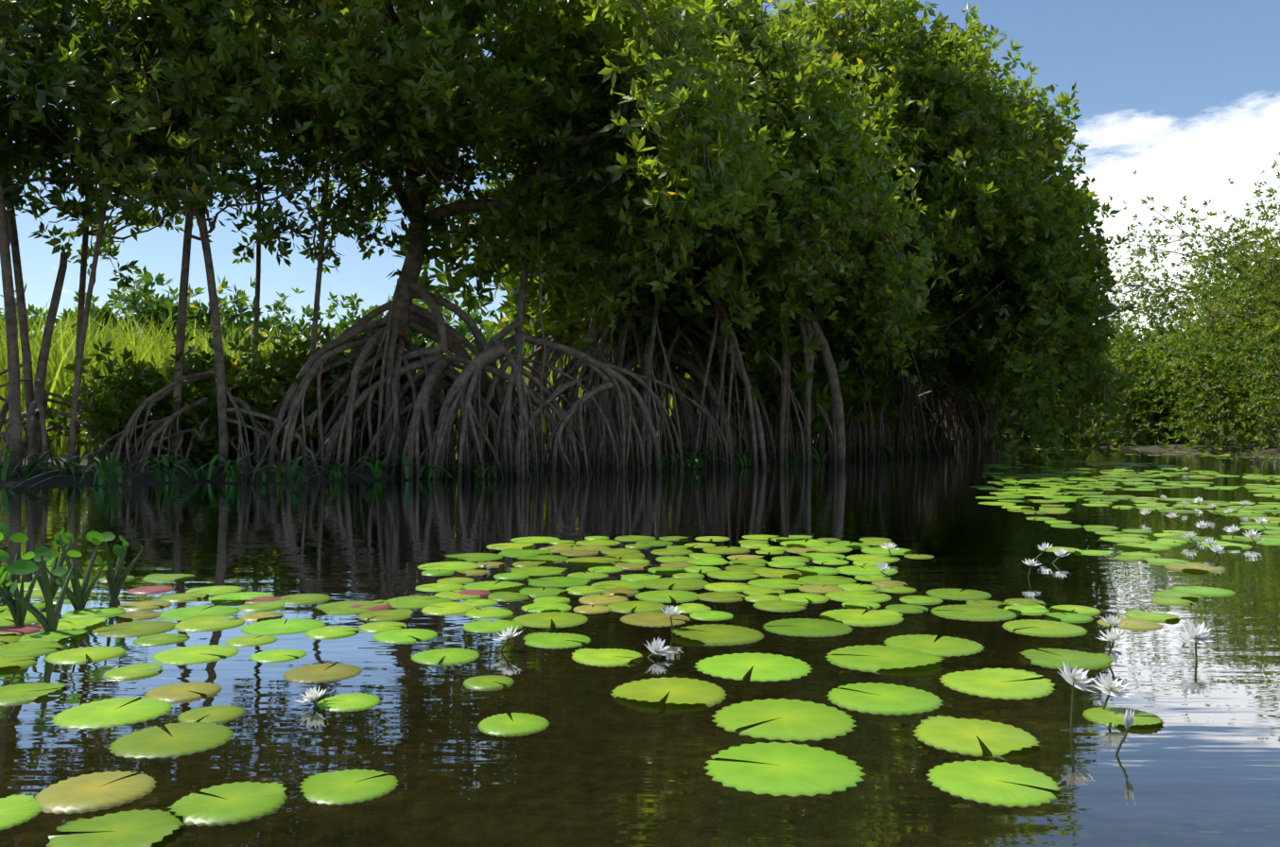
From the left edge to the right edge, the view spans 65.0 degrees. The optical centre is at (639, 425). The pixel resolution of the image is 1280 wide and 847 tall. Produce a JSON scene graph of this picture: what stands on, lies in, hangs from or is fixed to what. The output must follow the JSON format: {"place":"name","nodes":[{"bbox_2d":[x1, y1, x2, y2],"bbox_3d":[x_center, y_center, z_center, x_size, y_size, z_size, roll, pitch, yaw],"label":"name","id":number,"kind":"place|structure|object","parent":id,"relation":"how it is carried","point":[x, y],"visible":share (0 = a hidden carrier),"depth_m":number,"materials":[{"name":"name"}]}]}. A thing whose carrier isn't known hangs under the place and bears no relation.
{"place":"outdoors","nodes":[
{"label":"outdoors","id":0,"kind":"place"},
{"bbox_2d":[0,434,1279,846],"bbox_3d":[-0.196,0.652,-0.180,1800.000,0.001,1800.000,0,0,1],"label":"water","id":1,"kind":"structure","parent":0,"point":[594,764],"depth_m":2.70,"materials":[{"name":"black liquid"}]},
{"bbox_2d":[0,534,143,631],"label":"plant stems","id":2,"kind":"object","parent":1,"relation":"on","point":[19,605],"visible":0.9,"depth_m":3.50,"materials":[{"name":"green plant"}]},
{"bbox_2d":[0,522,142,598],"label":"plant leaves","id":3,"kind":"object","parent":2,"relation":"on","point":[25,565],"visible":0.94,"depth_m":3.48,"materials":[{"name":"green plant"}]},
{"bbox_2d":[35,313,487,467],"bbox_3d":[-5.147,-0.184,14.315,5.759,2.633,4.007,0,0,1],"label":"understorey","id":4,"kind":"object","parent":1,"relation":"on","point":[114,413],"depth_m":13.29,"materials":[{"name":"green plant"}]},
{"bbox_2d":[0,0,935,482],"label":"mangrove tree","id":5,"kind":"object","parent":1,"relation":"on","point":[707,91],"depth_m":12.00,"materials":[{"name":"plant"}]},
{"bbox_2d":[0,262,1011,436],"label":"shrubs","id":6,"kind":"object","parent":1,"relation":"on","point":[196,310],"depth_m":34.02,"materials":[{"name":"green plant"}]},
{"bbox_2d":[0,445,1279,846],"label":"lily pads","id":7,"kind":"object","parent":1,"relation":"on","point":[804,769],"visible":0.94,"depth_m":2.88,"materials":[{"name":"green plant"}]},
{"bbox_2d":[391,126,963,453],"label":"trees","id":8,"kind":"object","parent":1,"relation":"on","point":[759,372],"depth_m":16.46,"materials":[{"name":"plant"}]},
{"bbox_2d":[437,0,963,477],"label":"mangrove tree","id":9,"kind":"object","parent":1,"relation":"on","point":[848,144],"depth_m":13.80,"materials":[{"name":"green plant"}]},
{"bbox_2d":[312,451,1266,754],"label":"flower stems","id":10,"kind":"object","parent":1,"relation":"in","point":[1073,683],"visible":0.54,"depth_m":2.80,"materials":[{"name":"green plant"}]},
{"bbox_2d":[296,447,1268,730],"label":"water lily flowers","id":11,"kind":"object","parent":10,"relation":"on","point":[1108,683],"visible":0.98,"depth_m":2.81,"materials":[{"name":"white plant"}]},
{"bbox_2d":[551,0,1138,464],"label":"mangrove tree","id":12,"kind":"object","parent":1,"relation":"on","point":[986,164],"depth_m":17.37,"materials":[{"name":"green plant"}]},
{"bbox_2d":[844,263,1045,451],"bbox_3d":[7.265,-2.561,26.295,7.144,7.032,7.311,0,0,1],"label":"mangrove tree","id":13,"kind":"object","parent":1,"relation":"on","point":[942,431],"depth_m":25.51,"materials":[{"name":"brown wood"}]},
{"bbox_2d":[0,426,1279,484],"bbox_3d":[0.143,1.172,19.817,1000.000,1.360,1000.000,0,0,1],"label":"ground","id":14,"kind":"structure","parent":0,"point":[64,478],"depth_m":12.67,"materials":[{"name":"brown soil"}]},
{"bbox_2d":[0,0,531,481],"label":"thin trees","id":15,"kind":"object","parent":14,"relation":"on","point":[84,42],"depth_m":11.95,"materials":[{"name":"green plant"}]},
{"bbox_2d":[0,299,709,457],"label":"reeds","id":16,"kind":"object","parent":14,"relation":"on","point":[60,358],"visible":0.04,"depth_m":18.30,"materials":[{"name":"green plant"}]},
{"bbox_2d":[0,443,934,490],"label":"strap lily plants","id":17,"kind":"object","parent":14,"relation":"on","point":[233,473],"visible":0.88,"depth_m":11.61,"materials":[{"name":"green plant"}]},
{"bbox_2d":[942,387,1004,439],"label":"mangrove tree","id":18,"kind":"object","parent":14,"relation":"on","point":[977,434],"depth_m":46.34,"materials":[{"name":"brown wood"}]},
{"bbox_2d":[892,367,1073,444],"bbox_3d":[11.104,-2.216,35.338,9.004,6.341,7.875,0,0,1],"label":"mangrove tree","id":19,"kind":"object","parent":14,"relation":"on","point":[1003,392],"depth_m":35.59,"materials":[{"name":"green plant"}]},
{"bbox_2d":[944,324,1145,438],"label":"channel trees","id":20,"kind":"object","parent":14,"relation":"on","point":[1046,432],"depth_m":55.07,"materials":[{"name":"green plant"}]},
{"bbox_2d":[1052,152,1279,459],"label":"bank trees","id":21,"kind":"object","parent":14,"relation":"on","point":[1154,354],"depth_m":26.17,"materials":[{"name":"green plant"}]},
{"bbox_2d":[0,0,1279,426],"label":"sky","id":22,"kind":"structure","parent":0,"point":[1184,95],"materials":[{"name":"blue"}]}
]}

